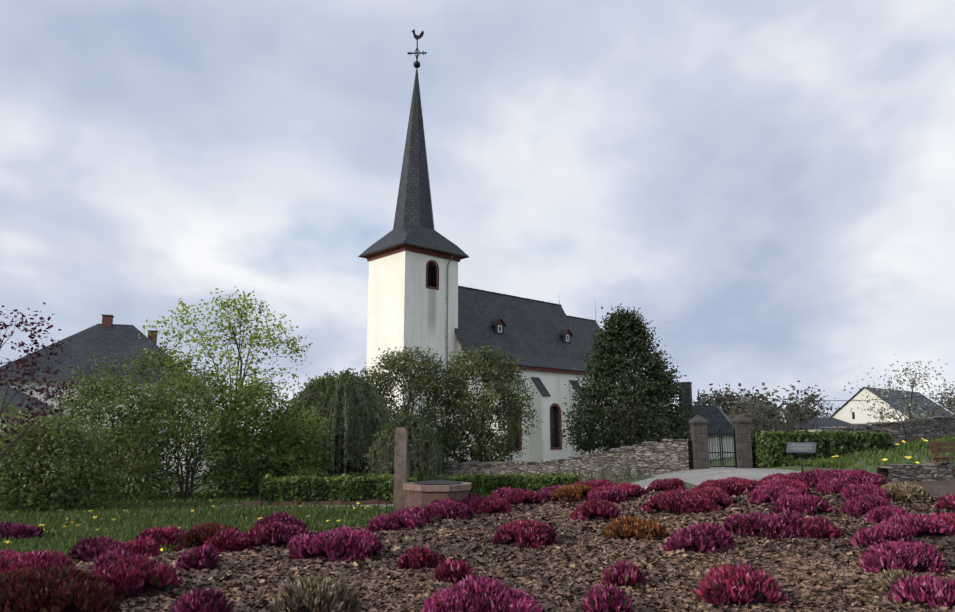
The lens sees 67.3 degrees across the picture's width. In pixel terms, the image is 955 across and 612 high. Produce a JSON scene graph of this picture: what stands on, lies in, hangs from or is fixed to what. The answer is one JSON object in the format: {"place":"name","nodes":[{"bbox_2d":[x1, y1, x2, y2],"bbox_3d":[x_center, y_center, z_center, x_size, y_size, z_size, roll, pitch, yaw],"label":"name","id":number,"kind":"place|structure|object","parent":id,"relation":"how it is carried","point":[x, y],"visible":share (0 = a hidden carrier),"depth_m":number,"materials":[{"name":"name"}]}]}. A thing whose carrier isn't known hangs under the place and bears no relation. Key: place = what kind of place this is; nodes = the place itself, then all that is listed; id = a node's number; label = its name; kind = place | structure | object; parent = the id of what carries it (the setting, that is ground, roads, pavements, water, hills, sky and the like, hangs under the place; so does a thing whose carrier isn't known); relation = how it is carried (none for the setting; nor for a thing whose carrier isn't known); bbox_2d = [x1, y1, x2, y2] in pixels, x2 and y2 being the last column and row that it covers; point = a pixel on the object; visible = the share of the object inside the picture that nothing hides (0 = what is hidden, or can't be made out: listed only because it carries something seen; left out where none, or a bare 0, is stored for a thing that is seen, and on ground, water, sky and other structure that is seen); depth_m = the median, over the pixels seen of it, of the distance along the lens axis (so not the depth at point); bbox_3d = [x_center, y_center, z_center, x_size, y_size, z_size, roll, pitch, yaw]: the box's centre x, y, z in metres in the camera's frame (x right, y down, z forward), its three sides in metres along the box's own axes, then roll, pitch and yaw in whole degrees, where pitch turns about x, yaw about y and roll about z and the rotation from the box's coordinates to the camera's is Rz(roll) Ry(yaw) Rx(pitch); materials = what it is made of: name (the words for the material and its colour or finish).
{"place":"outdoors","nodes":[
{"label":"outdoors","id":0,"kind":"place"},
{"bbox_2d":[0,314,211,480],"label":"house","id":1,"kind":"structure","parent":0,"point":[107,337],"depth_m":50.62,"materials":[{"name":"stone"}]},
{"bbox_2d":[0,0,954,431],"label":"sky","id":2,"kind":"structure","parent":0,"point":[771,183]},
{"bbox_2d":[2,434,954,530],"bbox_3d":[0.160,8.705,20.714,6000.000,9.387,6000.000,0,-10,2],"label":"ground","id":3,"kind":"structure","parent":0,"point":[793,468],"depth_m":26.80,"materials":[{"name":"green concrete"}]},
{"bbox_2d":[0,389,64,492],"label":"shrub","id":4,"kind":"object","parent":3,"relation":"on","point":[9,413],"depth_m":27.41,"materials":[{"name":"plant"}]},
{"bbox_2d":[0,302,84,463],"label":"purple tree","id":5,"kind":"object","parent":3,"relation":"on","point":[30,373],"depth_m":15.64,"materials":[{"name":"purple plant"}]},
{"bbox_2d":[0,397,141,512],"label":"shrub","id":6,"kind":"object","parent":3,"relation":"on","point":[25,444],"depth_m":19.43,"materials":[{"name":"green plant"}]},
{"bbox_2d":[26,366,198,499],"bbox_3d":[-12.549,4.562,24.902,5.703,4.949,5.587,0,-10,2],"label":"shrub","id":7,"kind":"object","parent":3,"relation":"on","point":[108,391],"depth_m":24.38,"materials":[{"name":"green plant"}]},
{"bbox_2d":[48,341,237,496],"bbox_3d":[-13.703,4.699,29.764,7.962,6.650,7.639,0,-10,2],"label":"shrub","id":8,"kind":"object","parent":3,"relation":"on","point":[155,364],"depth_m":29.65,"materials":[{"name":"green plant"}]},
{"bbox_2d":[83,363,279,501],"bbox_3d":[-10.897,4.825,25.950,7.131,5.531,5.778,0,-10,2],"label":"shrub","id":9,"kind":"object","parent":3,"relation":"on","point":[194,383],"depth_m":25.30,"materials":[{"name":"green plant"}]},
{"bbox_2d":[138,286,312,490],"bbox_3d":[-11.246,3.691,32.339,7.486,9.329,7.485,0,-10,2],"label":"young tree","id":10,"kind":"object","parent":3,"relation":"on","point":[246,321],"depth_m":32.01,"materials":[{"name":"green plant"}]},
{"bbox_2d":[0,490,490,562],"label":"grass","id":11,"kind":"structure","parent":3,"relation":"on","point":[125,526],"depth_m":16.61,"materials":[{"name":"green plant"}]},
{"bbox_2d":[189,363,319,498],"bbox_3d":[-8.346,4.798,27.020,4.902,5.248,4.435,0,-10,2],"label":"shrub","id":12,"kind":"object","parent":3,"relation":"on","point":[258,392],"depth_m":26.25,"materials":[{"name":"green plant"}]},
{"bbox_2d":[253,396,338,476],"bbox_3d":[-7.427,5.859,28.601,4.129,4.487,3.902,0,-10,2],"label":"shrub","id":13,"kind":"object","parent":3,"relation":"on","point":[314,451],"depth_m":28.23,"materials":[{"name":"green plant"}]},
{"bbox_2d":[242,500,392,505],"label":"path","id":14,"kind":"structure","parent":3,"relation":"on","point":[367,502],"depth_m":22.33,"materials":[{"name":"stone"}]},
{"bbox_2d":[314,427,341,477],"bbox_3d":[-7.444,7.038,32.925,2.789,3.326,2.677,0,-10,2],"label":"thuja","id":15,"kind":"object","parent":3,"relation":"on","point":[328,470],"visible":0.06,"depth_m":32.83,"materials":[{"name":"green plant"}]},
{"bbox_2d":[264,368,396,475],"bbox_3d":[-6.713,5.778,33.579,6.072,5.758,6.572,0,-10,2],"label":"weeping tree","id":16,"kind":"object","parent":3,"relation":"on","point":[333,390],"depth_m":32.69,"materials":[{"name":"green plant"}]},
{"bbox_2d":[326,431,366,475],"bbox_3d":[-6.401,7.376,33.926,2.605,3.120,2.419,0,-10,2],"label":"thuja","id":17,"kind":"object","parent":3,"relation":"on","point":[342,454],"depth_m":33.71,"materials":[{"name":"green plant"}]},
{"bbox_2d":[347,424,378,473],"bbox_3d":[-5.079,7.320,34.355,2.570,3.443,2.573,0,-10,2],"label":"thuja","id":18,"kind":"object","parent":3,"relation":"on","point":[366,456],"depth_m":34.05,"materials":[{"name":"green plant"}]},
{"bbox_2d":[377,448,419,473],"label":"thuja","id":19,"kind":"object","parent":3,"relation":"on","point":[392,465],"visible":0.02,"depth_m":33.02,"materials":[{"name":"green plant"}]},
{"bbox_2d":[347,340,465,461],"bbox_3d":[-3.363,5.726,37.657,7.015,7.616,6.474,0,-10,2],"label":"round tree","id":20,"kind":"object","parent":3,"relation":"on","point":[428,381],"depth_m":36.89,"materials":[{"name":"green plant"}]},
{"bbox_2d":[363,408,449,481],"bbox_3d":[-2.628,5.478,26.549,3.161,3.400,2.770,0,-10,2],"label":"shrub","id":21,"kind":"object","parent":3,"relation":"on","point":[423,441],"depth_m":26.05,"materials":[{"name":"green plant"}]},
{"bbox_2d":[239,460,578,505],"bbox_3d":[-2.135,6.825,28.293,13.522,1.693,9.675,4,-11,-23],"label":"hedge","id":22,"kind":"object","parent":3,"relation":"on","point":[308,479],"depth_m":22.87,"materials":[{"name":"green plant"}]},
{"bbox_2d":[393,427,470,510],"bbox_3d":[-1.062,4.362,18.522,1.700,2.425,1.826,9,-14,-42],"label":"stone fountain","id":23,"kind":"object","parent":3,"relation":"on","point":[422,494],"visible":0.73,"depth_m":18.08,"materials":[{"name":"brown stone"}]},
{"bbox_2d":[414,430,451,475],"bbox_3d":[-2.229,7.596,34.702,2.467,3.224,2.457,0,-10,2],"label":"thuja","id":24,"kind":"object","parent":3,"relation":"on","point":[440,441],"depth_m":34.50,"materials":[{"name":"green plant"}]},
{"bbox_2d":[214,439,691,487],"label":"wall","id":25,"kind":"structure","parent":3,"relation":"on","point":[657,457],"depth_m":30.67,"materials":[{"name":"stone"}]},
{"bbox_2d":[4,438,927,560],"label":"flowers","id":26,"kind":"object","parent":3,"relation":"on","point":[908,457],"visible":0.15,"depth_m":18.68,"materials":[{"name":"yellow plant"}]},
{"bbox_2d":[0,468,954,611],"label":"heather","id":27,"kind":"object","parent":3,"relation":"on","point":[47,580],"visible":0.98,"depth_m":9.58,"materials":[{"name":"purple plant"}]},
{"bbox_2d":[7,441,952,562],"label":"bulb leaves","id":28,"kind":"object","parent":3,"relation":"on","point":[897,448],"visible":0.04,"depth_m":21.89,"materials":[{"name":"green plant"}]},
{"bbox_2d":[430,341,543,462],"bbox_3d":[0.296,5.676,37.684,6.010,7.690,6.022,0,-10,2],"label":"round tree","id":29,"kind":"object","parent":3,"relation":"on","point":[501,446],"depth_m":36.63,"materials":[{"name":"green plant"}]},
{"bbox_2d":[358,30,631,462],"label":"church","id":30,"kind":"structure","parent":3,"relation":"on","point":[418,296],"depth_m":57.17,"materials":[{"name":"paint"}]},
{"bbox_2d":[439,460,642,482],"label":"perennials","id":31,"kind":"object","parent":3,"relation":"on","point":[611,475],"visible":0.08,"depth_m":29.02,"materials":[{"name":"green plant"}]},
{"bbox_2d":[233,468,954,565],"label":"grass","id":32,"kind":"structure","parent":3,"relation":"on","point":[939,488],"depth_m":17.87,"materials":[{"name":"green plant"}]},
{"bbox_2d":[72,486,954,611],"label":"bark chips","id":33,"kind":"object","parent":32,"relation":"on","point":[811,577],"visible":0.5,"depth_m":8.75,"materials":[{"name":"brown wood"}]},
{"bbox_2d":[551,303,701,455],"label":"evergreen","id":34,"kind":"object","parent":3,"relation":"on","point":[622,328],"depth_m":42.22,"materials":[{"name":"green plant"}]},
{"bbox_2d":[667,382,733,459],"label":"small building","id":35,"kind":"structure","parent":3,"relation":"on","point":[713,415],"depth_m":45.41,"materials":[{"name":"stone"}]},
{"bbox_2d":[700,383,791,441],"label":"tree","id":36,"kind":"object","parent":3,"relation":"on","point":[729,398],"depth_m":59.83,"materials":[{"name":"green plant"}]},
{"bbox_2d":[727,400,800,441],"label":"tree","id":37,"kind":"object","parent":3,"relation":"on","point":[775,424],"depth_m":89.45,"materials":[{"name":"green plant"}]},
{"bbox_2d":[712,380,831,434],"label":"tree","id":38,"kind":"object","parent":3,"relation":"on","point":[812,396],"depth_m":66.34,"materials":[{"name":"green plant"}]},
{"bbox_2d":[782,402,807,430],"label":"tree","id":39,"kind":"object","parent":3,"relation":"on","point":[797,409],"depth_m":89.19,"materials":[{"name":"green plant"}]},
{"bbox_2d":[786,442,815,474],"bbox_3d":[8.620,4.276,19.015,0.720,1.301,0.423,-6,-12,29],"label":"sign","id":40,"kind":"object","parent":3,"relation":"on","point":[801,447],"visible":0.88,"depth_m":19.07,"materials":[{"name":"metal"}]},
{"bbox_2d":[776,396,838,430],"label":"tree","id":41,"kind":"object","parent":3,"relation":"on","point":[822,408],"depth_m":82.41,"materials":[{"name":"green plant"}]},
{"bbox_2d":[753,429,892,467],"bbox_3d":[13.874,5.724,28.783,5.487,1.548,1.620,2,-10,-10],"label":"hedge","id":42,"kind":"object","parent":3,"relation":"on","point":[779,442],"depth_m":28.23,"materials":[{"name":"green plant"}]},
{"bbox_2d":[698,391,949,404],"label":"power line","id":43,"kind":"object","parent":3,"relation":"on","point":[807,400],"visible":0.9,"depth_m":54.09,"materials":[{"name":"black metal"}]},
{"bbox_2d":[751,417,954,467],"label":"wall","id":44,"kind":"structure","parent":3,"relation":"on","point":[906,430],"depth_m":31.47,"materials":[{"name":"stone"}]},
{"bbox_2d":[791,387,951,431],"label":"houses","id":45,"kind":"structure","parent":3,"relation":"on","point":[843,415],"depth_m":70.49,"materials":[{"name":"paint"}]},
{"bbox_2d":[788,436,954,471],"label":"grass","id":46,"kind":"structure","parent":3,"relation":"on","point":[847,460],"depth_m":25.78,"materials":[{"name":"green plant"}]},
{"bbox_2d":[844,354,954,421],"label":"blossom tree","id":47,"kind":"object","parent":3,"relation":"on","point":[906,369],"depth_m":55.77,"materials":[{"name":"plant"}]},
{"bbox_2d":[876,461,954,481],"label":"retaining wall","id":48,"kind":"structure","parent":3,"relation":"on","point":[931,471],"depth_m":20.18,"materials":[{"name":"stone"}]},
{"bbox_2d":[904,384,954,418],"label":"tree","id":49,"kind":"object","parent":3,"relation":"on","point":[941,407],"depth_m":63.59,"materials":[{"name":"green plant"}]},
{"bbox_2d":[929,442,954,461],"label":"bench","id":50,"kind":"object","parent":3,"relation":"on","point":[935,449],"visible":0.79,"depth_m":21.55,"materials":[{"name":"brown wood"}]},
{"bbox_2d":[222,467,800,507],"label":"gravel path","id":51,"kind":"structure","parent":0,"point":[697,477],"depth_m":24.57,"materials":[{"name":"grey gravel"}]},
{"bbox_2d":[688,414,752,469],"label":"gate","id":52,"kind":"structure","parent":51,"relation":"on","point":[741,441],"depth_m":28.90,"materials":[{"name":"stone"}]},
{"bbox_2d":[645,403,678,438],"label":"tree","id":53,"kind":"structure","parent":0,"point":[661,418],"depth_m":186.92,"materials":[{"name":"green plant"}]},
{"bbox_2d":[692,390,728,416],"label":"tree","id":54,"kind":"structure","parent":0,"point":[700,400],"depth_m":194.29,"materials":[{"name":"green plant"}]},
{"bbox_2d":[717,396,778,441],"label":"tree","id":55,"kind":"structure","parent":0,"point":[753,405],"depth_m":183.78,"materials":[{"name":"green plant"}]},
{"bbox_2d":[733,382,783,429],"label":"tree","id":56,"kind":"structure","parent":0,"point":[774,405],"depth_m":198.45,"materials":[{"name":"green plant"}]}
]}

